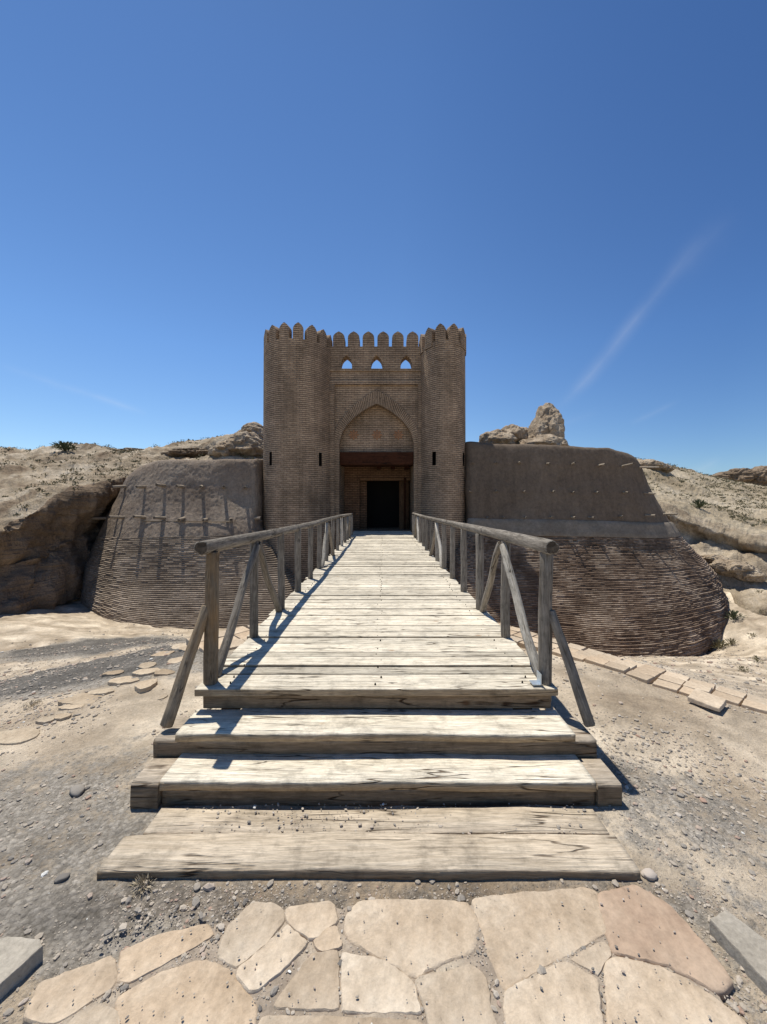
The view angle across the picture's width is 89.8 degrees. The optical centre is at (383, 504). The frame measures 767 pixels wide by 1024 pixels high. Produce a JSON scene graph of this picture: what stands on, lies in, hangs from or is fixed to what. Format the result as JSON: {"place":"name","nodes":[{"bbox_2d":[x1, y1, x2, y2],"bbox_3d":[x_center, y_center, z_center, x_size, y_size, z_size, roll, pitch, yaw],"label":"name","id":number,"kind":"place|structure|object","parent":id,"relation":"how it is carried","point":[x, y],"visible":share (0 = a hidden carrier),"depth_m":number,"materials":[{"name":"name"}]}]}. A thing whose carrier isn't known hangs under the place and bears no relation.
{"place":"outdoors","nodes":[
{"label":"outdoors","id":0,"kind":"place"},
{"bbox_2d":[0,434,262,614],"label":"hill","id":1,"kind":"structure","parent":0,"point":[47,542],"depth_m":14.70,"materials":[{"name":"stone"}]},
{"bbox_2d":[49,441,79,450],"bbox_3d":[-21.438,-3.969,25.839,1.808,0.708,1.737,0,0,0],"label":"shrub","id":2,"kind":"object","parent":1,"relation":"on","point":[64,446],"visible":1,"depth_m":25.73,"materials":[{"name":"green plant"}]},
{"bbox_2d":[112,447,143,451],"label":"rock outcrop","id":3,"kind":"object","parent":1,"relation":"on","point":[128,449],"visible":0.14,"depth_m":27.45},
{"bbox_2d":[160,448,207,457],"bbox_3d":[-13.332,-3.504,27.009,4.414,0.802,3.894,0,0,0],"label":"rock outcrop","id":4,"kind":"object","parent":1,"relation":"on","point":[188,452],"visible":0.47,"depth_m":25.66,"materials":[{"name":"stone"}]},
{"bbox_2d":[208,422,262,457],"bbox_3d":[-9.054,-3.914,25.327,3.828,3.124,5.120,0,0,0],"label":"rock outcrop","id":5,"kind":"object","parent":1,"relation":"on","point":[247,439],"visible":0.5,"depth_m":23.44,"materials":[{"name":"stone"}]},
{"bbox_2d":[0,434,766,526],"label":"dry scrub","id":6,"kind":"object","parent":1,"relation":"on","point":[672,476],"visible":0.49,"depth_m":24.30,"materials":[{"name":"beige plant"}]},
{"bbox_2d":[0,591,766,1023],"bbox_3d":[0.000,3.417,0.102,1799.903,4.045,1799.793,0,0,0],"label":"ground","id":7,"kind":"structure","parent":0,"point":[118,741],"depth_m":2.24,"materials":[{"name":"gravel"}]},
{"bbox_2d":[0,727,39,744],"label":"edge stone","id":8,"kind":"object","parent":7,"relation":"on","point":[20,736],"visible":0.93,"depth_m":2.81,"materials":[{"name":"stone"}]},
{"bbox_2d":[0,936,42,999],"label":"kerb block","id":9,"kind":"structure","parent":7,"relation":"on","point":[21,958],"depth_m":1.40,"materials":[{"name":"concrete"}]},
{"bbox_2d":[18,700,43,712],"bbox_3d":[-3.003,1.710,3.306,0.203,0.060,0.201,0,0,30],"label":"shrub","id":10,"kind":"object","parent":7,"relation":"on","point":[33,703],"visible":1,"depth_m":3.30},
{"bbox_2d":[35,716,54,724],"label":"edge stone","id":11,"kind":"object","parent":7,"relation":"on","point":[44,720],"visible":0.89,"depth_m":2.99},
{"bbox_2d":[54,872,69,882],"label":"pebble","id":12,"kind":"object","parent":7,"relation":"on","point":[62,877],"visible":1,"depth_m":1.74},
{"bbox_2d":[54,713,71,720],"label":"edge stone","id":13,"kind":"object","parent":7,"relation":"on","point":[60,717],"visible":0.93,"depth_m":3.03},
{"bbox_2d":[23,955,117,1023],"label":"flagstone","id":14,"kind":"object","parent":7,"relation":"on","point":[59,993],"visible":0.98,"depth_m":1.33,"materials":[{"name":"stone"}]},
{"bbox_2d":[58,703,83,710],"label":"edge stone","id":15,"kind":"object","parent":7,"relation":"on","point":[69,707],"visible":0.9,"depth_m":3.21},
{"bbox_2d":[69,784,84,796],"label":"pebble","id":16,"kind":"object","parent":7,"relation":"on","point":[77,790],"visible":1,"depth_m":2.27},
{"bbox_2d":[58,693,104,705],"bbox_3d":[-2.580,1.715,3.353,0.415,0.080,0.212,0,0,0],"label":"edge stone","id":17,"kind":"object","parent":7,"relation":"on","point":[80,698],"visible":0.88,"depth_m":3.33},
{"bbox_2d":[67,1003,119,1023],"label":"flagstone","id":18,"kind":"object","parent":7,"relation":"on","point":[98,1013],"visible":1,"depth_m":1.27,"materials":[{"name":"stone"}]},
{"bbox_2d":[88,688,113,694],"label":"edge stone","id":19,"kind":"object","parent":7,"relation":"on","point":[105,691],"visible":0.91,"depth_m":3.46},
{"bbox_2d":[102,670,123,676],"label":"edge stone","id":20,"kind":"object","parent":7,"relation":"on","point":[113,673],"visible":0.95,"depth_m":3.89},
{"bbox_2d":[108,676,139,685],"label":"edge stone","id":21,"kind":"object","parent":7,"relation":"on","point":[121,680],"visible":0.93,"depth_m":3.65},
{"bbox_2d":[129,873,156,897],"bbox_3d":[-1.075,1.686,1.723,0.127,0.045,0.125,0,0,0],"label":"shrub","id":22,"kind":"object","parent":7,"relation":"on","point":[142,879],"visible":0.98,"depth_m":1.72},
{"bbox_2d":[134,678,157,693],"bbox_3d":[-2.190,1.691,3.543,0.166,0.099,0.211,0,0,0],"label":"edge stone","id":23,"kind":"object","parent":7,"relation":"on","point":[144,686],"visible":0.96,"depth_m":3.50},
{"bbox_2d":[132,668,160,676],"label":"edge stone","id":24,"kind":"object","parent":7,"relation":"on","point":[144,672],"visible":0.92,"depth_m":3.82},
{"bbox_2d":[138,662,156,668],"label":"edge stone","id":25,"kind":"object","parent":7,"relation":"on","point":[146,665],"visible":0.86,"depth_m":4.02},
{"bbox_2d":[150,651,174,656],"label":"edge stone","id":26,"kind":"object","parent":7,"relation":"on","point":[162,653],"visible":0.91,"depth_m":4.41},
{"bbox_2d":[158,694,167,699],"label":"edge stone","id":27,"kind":"object","parent":7,"relation":"on","point":[162,697],"visible":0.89,"depth_m":3.35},
{"bbox_2d":[154,669,174,675],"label":"edge stone","id":28,"kind":"object","parent":7,"relation":"on","point":[161,672],"visible":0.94,"depth_m":3.81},
{"bbox_2d":[116,924,213,984],"bbox_3d":[-0.827,1.708,1.474,0.328,0.044,0.139,0,0,-28],"label":"flagstone","id":29,"kind":"object","parent":7,"relation":"on","point":[145,957],"visible":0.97,"depth_m":1.46,"materials":[{"name":"stone"}]},
{"bbox_2d":[166,656,182,663],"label":"edge stone","id":30,"kind":"object","parent":7,"relation":"on","point":[174,660],"visible":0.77,"depth_m":4.14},
{"bbox_2d":[171,643,186,648],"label":"edge stone","id":31,"kind":"object","parent":7,"relation":"on","point":[175,646],"visible":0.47,"depth_m":4.87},
{"bbox_2d":[179,646,186,651],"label":"edge stone","id":32,"kind":"object","parent":7,"relation":"on","point":[182,648],"visible":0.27,"depth_m":4.51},
{"bbox_2d":[115,960,256,1023],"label":"flagstone","id":33,"kind":"object","parent":7,"relation":"on","point":[160,994],"visible":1,"depth_m":1.31,"materials":[{"name":"stone"}]},
{"bbox_2d":[81,459,294,628],"bbox_3d":[-8.201,1.367,17.868,11.798,6.846,10.280,0,0,0],"label":"rampart","id":34,"kind":"object","parent":7,"relation":"on","point":[162,518],"visible":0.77,"depth_m":14.93,"materials":[{"name":"brick"}]},
{"bbox_2d":[186,634,203,644],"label":"paving slab","id":35,"kind":"structure","parent":7,"relation":"on","point":[188,639],"depth_m":4.82,"materials":[{"name":"stone"}]},
{"bbox_2d":[193,882,200,890],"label":"pebble","id":36,"kind":"object","parent":7,"relation":"on","point":[196,886],"visible":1,"depth_m":1.70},
{"bbox_2d":[199,642,220,651],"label":"paving slab","id":37,"kind":"structure","parent":7,"relation":"on","point":[201,648],"depth_m":4.43,"materials":[{"name":"stone"}]},
{"bbox_2d":[219,630,225,637],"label":"paving slab","id":38,"kind":"structure","parent":7,"relation":"on","point":[221,633],"depth_m":5.03,"materials":[{"name":"stone"}]},
{"bbox_2d":[219,636,237,643],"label":"paving slab","id":39,"kind":"structure","parent":7,"relation":"on","point":[221,639],"depth_m":4.82,"materials":[{"name":"stone"}]},
{"bbox_2d":[229,639,244,649],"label":"paving slab","id":40,"kind":"structure","parent":7,"relation":"on","point":[236,643],"depth_m":4.61,"materials":[{"name":"stone"}]},
{"bbox_2d":[234,626,248,634],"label":"paving slab","id":41,"kind":"structure","parent":7,"relation":"on","point":[241,629],"depth_m":5.17,"materials":[{"name":"stone"}]},
{"bbox_2d":[234,631,248,638],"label":"paving slab","id":42,"kind":"structure","parent":7,"relation":"on","point":[242,635],"depth_m":4.96,"materials":[{"name":"stone"}]},
{"bbox_2d":[217,902,284,968],"bbox_3d":[-0.526,1.707,1.528,0.189,0.045,0.264,0,0,35],"label":"flagstone","id":43,"kind":"object","parent":7,"relation":"on","point":[256,929],"visible":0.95,"depth_m":1.52,"materials":[{"name":"stone"}]},
{"bbox_2d":[236,924,307,993],"bbox_3d":[-0.412,1.706,1.435,0.126,0.048,0.247,0,0,45],"label":"flagstone","id":44,"kind":"object","parent":7,"relation":"on","point":[287,946],"visible":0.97,"depth_m":1.42,"materials":[{"name":"stone"}]},
{"bbox_2d":[273,950,339,1011],"bbox_3d":[-0.261,1.707,1.373,0.229,0.046,0.181,0,0,0],"label":"flagstone","id":45,"kind":"object","parent":7,"relation":"on","point":[320,971],"visible":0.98,"depth_m":1.34,"materials":[{"name":"stone"}]},
{"bbox_2d":[285,901,338,941],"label":"flagstone","id":46,"kind":"object","parent":7,"relation":"on","point":[310,922],"visible":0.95,"depth_m":1.57,"materials":[{"name":"stone"}]},
{"bbox_2d":[313,925,342,951],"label":"flagstone","id":47,"kind":"object","parent":7,"relation":"on","point":[327,939],"visible":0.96,"depth_m":1.49,"materials":[{"name":"stone"}]},
{"bbox_2d":[258,1015,422,1023],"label":"flagstone","id":48,"kind":"object","parent":7,"relation":"on","point":[288,1019],"visible":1,"depth_m":1.26,"materials":[{"name":"stone"}]},
{"bbox_2d":[263,322,465,582],"bbox_3d":[-0.867,-1.432,19.972,9.154,12.664,8.055,0,0,0],"label":"gatehouse","id":49,"kind":"object","parent":7,"relation":"on","point":[368,447],"visible":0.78,"depth_m":16.60,"materials":[{"name":"brick"}]},
{"bbox_2d":[399,481,408,528],"bbox_3d":[1.050,0.015,19.650,0.500,2.430,0.060,0,0,0],"label":"door leaf","id":50,"kind":"structure","parent":49,"relation":"in","point":[401,483],"depth_m":19.62,"materials":[{"name":"brown wood"}]},
{"bbox_2d":[97,831,640,880],"bbox_3d":[-0.068,1.694,1.846,2.465,0.088,0.211,0,0,0],"label":"ground plank","id":51,"kind":"object","parent":7,"relation":"on","point":[344,855],"visible":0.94,"depth_m":1.81,"materials":[{"name":"wood"}]},
{"bbox_2d":[130,709,621,808],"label":"wooden steps","id":52,"kind":"structure","parent":7,"relation":"on","point":[362,757],"depth_m":2.33,"materials":[{"name":"brown wood"}]},
{"bbox_2d":[143,807,609,834],"bbox_3d":[-0.035,1.705,2.039,2.370,0.088,0.176,0,0,0],"label":"ground plank","id":53,"kind":"object","parent":7,"relation":"on","point":[457,821],"visible":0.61,"depth_m":2.03,"materials":[{"name":"wood"}]},
{"bbox_2d":[160,512,594,727],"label":"wooden bridge","id":54,"kind":"structure","parent":7,"relation":"on","point":[379,619],"depth_m":3.31,"materials":[{"name":"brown wood"}]},
{"bbox_2d":[32,905,722,1023],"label":"mortar bed","id":55,"kind":"object","parent":7,"relation":"on","point":[299,960],"visible":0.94,"depth_m":1.39,"materials":[{"name":"concrete"}]},
{"bbox_2d":[340,952,421,1015],"bbox_3d":[-0.016,1.707,1.365,0.290,0.046,0.181,0,0,0],"label":"flagstone","id":56,"kind":"object","parent":7,"relation":"on","point":[378,985],"visible":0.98,"depth_m":1.34,"materials":[{"name":"stone"}]},
{"bbox_2d":[344,899,478,978],"bbox_3d":[0.115,1.707,1.513,0.549,0.046,0.280,0,0,0],"label":"flagstone","id":57,"kind":"object","parent":7,"relation":"on","point":[417,937],"visible":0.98,"depth_m":1.52,"materials":[{"name":"stone"}]},
{"bbox_2d":[414,964,496,1023],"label":"flagstone","id":58,"kind":"object","parent":7,"relation":"on","point":[454,996],"visible":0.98,"depth_m":1.32,"materials":[{"name":"stone"}]},
{"bbox_2d":[510,626,520,632],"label":"paving slab","id":59,"kind":"structure","parent":7,"relation":"on","point":[515,629],"depth_m":5.19,"materials":[{"name":"stone"}]},
{"bbox_2d":[510,636,522,645],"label":"paving slab","id":60,"kind":"structure","parent":7,"relation":"on","point":[517,640],"depth_m":4.80,"materials":[{"name":"stone"}]},
{"bbox_2d":[513,633,522,638],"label":"paving slab","id":61,"kind":"structure","parent":7,"relation":"on","point":[519,635],"depth_m":4.96,"materials":[{"name":"stone"}]},
{"bbox_2d":[519,641,537,648],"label":"paving slab","id":62,"kind":"structure","parent":7,"relation":"on","point":[521,644],"depth_m":4.67,"materials":[{"name":"stone"}]},
{"bbox_2d":[471,887,605,990],"bbox_3d":[0.665,1.708,1.530,0.577,0.045,0.326,0,0,-7],"label":"flagstone","id":63,"kind":"object","parent":7,"relation":"on","point":[531,923],"visible":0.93,"depth_m":1.54,"materials":[{"name":"stone"}]},
{"bbox_2d":[503,961,603,1023],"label":"flagstone","id":64,"kind":"object","parent":7,"relation":"on","point":[577,999],"visible":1,"depth_m":1.31,"materials":[{"name":"stone"}]},
{"bbox_2d":[552,648,561,656],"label":"paving slab","id":65,"kind":"structure","parent":7,"relation":"on","point":[556,652],"depth_m":4.35,"materials":[{"name":"stone"}]},
{"bbox_2d":[558,647,578,651],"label":"paving slab","id":66,"kind":"structure","parent":7,"relation":"on","point":[573,650],"depth_m":4.45,"materials":[{"name":"stone"}]},
{"bbox_2d":[568,643,585,650],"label":"paving slab","id":67,"kind":"structure","parent":7,"relation":"on","point":[575,646],"depth_m":4.56,"materials":[{"name":"stone"}]},
{"bbox_2d":[571,652,587,661],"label":"paving slab","id":68,"kind":"structure","parent":7,"relation":"on","point":[578,657],"depth_m":4.18,"materials":[{"name":"stone"}]},
{"bbox_2d":[576,650,595,656],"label":"paving slab","id":69,"kind":"structure","parent":7,"relation":"on","point":[582,652],"depth_m":4.31,"materials":[{"name":"stone"}]},
{"bbox_2d":[446,441,728,656],"bbox_3d":[8.398,1.353,17.744,13.653,8.221,10.590,0,0,0],"label":"rampart","id":70,"kind":"object","parent":7,"relation":"on","point":[634,574],"visible":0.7,"depth_m":15.28,"materials":[{"name":"brick"}]},
{"bbox_2d":[571,942,611,976],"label":"flagstone","id":71,"kind":"object","parent":7,"relation":"on","point":[596,956],"visible":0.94,"depth_m":1.43,"materials":[{"name":"stone"}]},
{"bbox_2d":[584,648,604,654],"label":"paving slab","id":72,"kind":"structure","parent":7,"relation":"on","point":[593,651],"depth_m":4.41,"materials":[{"name":"stone"}]},
{"bbox_2d":[585,655,608,667],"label":"paving slab","id":73,"kind":"structure","parent":7,"relation":"on","point":[596,661],"depth_m":4.04,"materials":[{"name":"stone"}]},
{"bbox_2d":[595,654,616,661],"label":"paving slab","id":74,"kind":"structure","parent":7,"relation":"on","point":[604,657],"depth_m":4.16,"materials":[{"name":"stone"}]},
{"bbox_2d":[603,653,622,659],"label":"paving slab","id":75,"kind":"structure","parent":7,"relation":"on","point":[612,656],"depth_m":4.27,"materials":[{"name":"stone"}]},
{"bbox_2d":[604,661,629,673],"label":"paving slab","id":76,"kind":"structure","parent":7,"relation":"on","point":[616,667],"depth_m":3.87,"materials":[{"name":"stone"}]},
{"bbox_2d":[613,659,636,670],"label":"paving slab","id":77,"kind":"structure","parent":7,"relation":"on","point":[632,666],"depth_m":3.98,"materials":[{"name":"stone"}]},
{"bbox_2d":[623,659,644,666],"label":"paving slab","id":78,"kind":"structure","parent":7,"relation":"on","point":[634,662],"depth_m":4.10,"materials":[{"name":"stone"}]},
{"bbox_2d":[626,670,653,683],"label":"paving slab","id":79,"kind":"structure","parent":7,"relation":"on","point":[641,677],"depth_m":3.69,"materials":[{"name":"stone"}]},
{"bbox_2d":[634,666,659,680],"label":"paving slab","id":80,"kind":"structure","parent":7,"relation":"on","point":[655,674],"depth_m":3.80,"materials":[{"name":"stone"}]},
{"bbox_2d":[641,868,657,880],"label":"pebble","id":81,"kind":"object","parent":7,"relation":"on","point":[649,874],"visible":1,"depth_m":1.75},
{"bbox_2d":[640,664,665,674],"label":"paving slab","id":82,"kind":"structure","parent":7,"relation":"on","point":[656,669],"depth_m":3.91,"materials":[{"name":"stone"}]},
{"bbox_2d":[597,884,733,1000],"bbox_3d":[1.051,1.706,1.525,0.387,0.048,0.386,0,0,0],"label":"flagstone","id":83,"kind":"object","parent":7,"relation":"on","point":[644,935],"visible":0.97,"depth_m":1.50,"materials":[{"name":"stone"}]},
{"bbox_2d":[652,679,680,692],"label":"paving slab","id":84,"kind":"structure","parent":7,"relation":"on","point":[667,685],"depth_m":3.53,"materials":[{"name":"stone"}]},
{"bbox_2d":[658,674,685,687],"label":"paving slab","id":85,"kind":"structure","parent":7,"relation":"on","point":[678,681],"depth_m":3.67,"materials":[{"name":"stone"}]},
{"bbox_2d":[603,957,746,1023],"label":"flagstone","id":86,"kind":"object","parent":7,"relation":"on","point":[665,997],"visible":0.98,"depth_m":1.31,"materials":[{"name":"stone"}]},
{"bbox_2d":[664,671,689,680],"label":"paving slab","id":87,"kind":"structure","parent":7,"relation":"on","point":[679,676],"depth_m":3.78,"materials":[{"name":"stone"}]},
{"bbox_2d":[679,686,693,695],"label":"paving slab","id":88,"kind":"structure","parent":7,"relation":"on","point":[685,690],"depth_m":3.43,"materials":[{"name":"stone"}]},
{"bbox_2d":[683,681,712,693],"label":"paving slab","id":89,"kind":"structure","parent":7,"relation":"on","point":[693,685],"depth_m":3.51,"materials":[{"name":"stone"}]},
{"bbox_2d":[689,678,715,691],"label":"paving slab","id":90,"kind":"structure","parent":7,"relation":"on","point":[713,686],"depth_m":3.62,"materials":[{"name":"stone"}]},
{"bbox_2d":[688,688,725,711],"bbox_3d":[2.688,1.619,3.200,0.198,0.056,0.212,0,0,-35],"label":"paving slab","id":91,"kind":"object","parent":7,"relation":"on","point":[706,699],"depth_m":3.18,"materials":[{"name":"stone"}]},
{"bbox_2d":[711,639,729,647],"bbox_3d":[11.807,4.872,13.485,0.712,0.345,0.661,0,0,0],"label":"shrub","id":92,"kind":"object","parent":7,"relation":"on","point":[719,643],"visible":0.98,"depth_m":13.50,"materials":[{"name":"green plant"}]},
{"bbox_2d":[712,690,742,705],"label":"paving slab","id":93,"kind":"structure","parent":7,"relation":"on","point":[734,700],"depth_m":3.33,"materials":[{"name":"stone"}]},
{"bbox_2d":[724,638,737,644],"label":"shrub","id":94,"kind":"object","parent":7,"relation":"on","point":[730,640],"visible":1,"depth_m":13.36,"materials":[{"name":"green plant"}]},
{"bbox_2d":[716,686,746,700],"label":"paving slab","id":95,"kind":"structure","parent":7,"relation":"on","point":[743,696],"depth_m":3.45,"materials":[{"name":"stone"}]},
{"bbox_2d":[724,610,745,620],"bbox_3d":[13.088,4.113,14.426,0.782,0.394,0.758,0,0,0],"label":"shrub","id":96,"kind":"object","parent":7,"relation":"on","point":[733,613],"visible":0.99,"depth_m":14.36,"materials":[{"name":"green plant"}]},
{"bbox_2d":[710,909,766,995],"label":"kerb block","id":97,"kind":"structure","parent":7,"relation":"on","point":[741,943],"depth_m":1.45,"materials":[{"name":"concrete"}]},
{"bbox_2d":[738,666,752,672],"bbox_3d":[6.901,3.133,7.364,0.236,0.126,0.240,0,0,42],"label":"shrub","id":98,"kind":"object","parent":7,"relation":"on","point":[743,670],"visible":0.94,"depth_m":7.37,"materials":[{"name":"green plant"}]},
{"bbox_2d":[741,699,766,713],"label":"paving slab","id":99,"kind":"structure","parent":7,"relation":"on","point":[754,706],"depth_m":3.20,"materials":[{"name":"stone"}]},
{"bbox_2d":[746,694,766,704],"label":"paving slab","id":100,"kind":"structure","parent":7,"relation":"on","point":[757,699],"depth_m":3.33,"materials":[{"name":"stone"}]},
{"bbox_2d":[752,655,764,662],"bbox_3d":[8.119,3.343,8.356,0.249,0.142,0.312,0,0,18],"label":"shrub","id":101,"kind":"object","parent":7,"relation":"on","point":[757,658],"visible":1,"depth_m":8.35,"materials":[{"name":"green plant"}]},
{"bbox_2d":[0,0,766,475],"label":"sky","id":102,"kind":"structure","parent":0,"point":[577,188],"materials":[{"name":"blue"}]},
{"bbox_2d":[637,459,766,614],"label":"hill","id":103,"kind":"structure","parent":0,"point":[708,531],"depth_m":19.34,"materials":[{"name":"stone"}]},
{"bbox_2d":[479,429,517,443],"bbox_3d":[7.288,-4.000,24.860,2.281,1.792,3.306,0,0,0],"label":"boulder","id":104,"kind":"object","parent":103,"relation":"on","point":[497,436],"visible":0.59,"depth_m":23.75,"materials":[{"name":"stone"}]},
{"bbox_2d":[501,424,527,443],"bbox_3d":[8.748,-4.451,26.032,1.760,1.900,3.197,0,0,0],"label":"boulder","id":105,"kind":"object","parent":103,"relation":"on","point":[519,432],"visible":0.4,"depth_m":24.90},
{"bbox_2d":[518,434,569,445],"bbox_3d":[9.975,-3.479,24.068,3.279,1.648,3.332,0,0,0],"label":"boulder","id":106,"kind":"object","parent":103,"relation":"on","point":[548,439],"visible":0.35,"depth_m":22.84,"materials":[{"name":"stone"}]},
{"bbox_2d":[528,403,564,437],"bbox_3d":[10.427,-4.753,24.993,2.197,3.777,2.954,0,0,0],"label":"rock pinnacle","id":107,"kind":"object","parent":103,"relation":"on","point":[548,419],"visible":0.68,"depth_m":24.14,"materials":[{"name":"stone"}]},
{"bbox_2d":[638,459,674,472],"bbox_3d":[23.011,-3.296,33.172,3.013,1.263,3.577,0,0,0],"label":"boulder","id":108,"kind":"object","parent":103,"relation":"on","point":[666,468],"visible":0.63,"depth_m":31.89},
{"bbox_2d":[690,499,711,508],"bbox_3d":[17.209,-0.058,20.942,1.115,0.534,1.058,0,0,0],"label":"shrub","id":109,"kind":"object","parent":103,"relation":"on","point":[700,505],"visible":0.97,"depth_m":20.85,"materials":[{"name":"green plant"}]},
{"bbox_2d":[701,554,728,561],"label":"rock outcrop","id":110,"kind":"object","parent":103,"relation":"on","point":[710,558],"visible":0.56,"depth_m":17.31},
{"bbox_2d":[709,559,766,581],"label":"rock outcrop","id":111,"kind":"object","parent":103,"relation":"on","point":[742,571],"visible":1,"depth_m":16.04,"materials":[{"name":"stone"}]},
{"bbox_2d":[712,466,766,485],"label":"rock outcrop","id":112,"kind":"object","parent":103,"relation":"on","point":[756,475],"depth_m":59.68,"materials":[{"name":"stone"}]}
]}

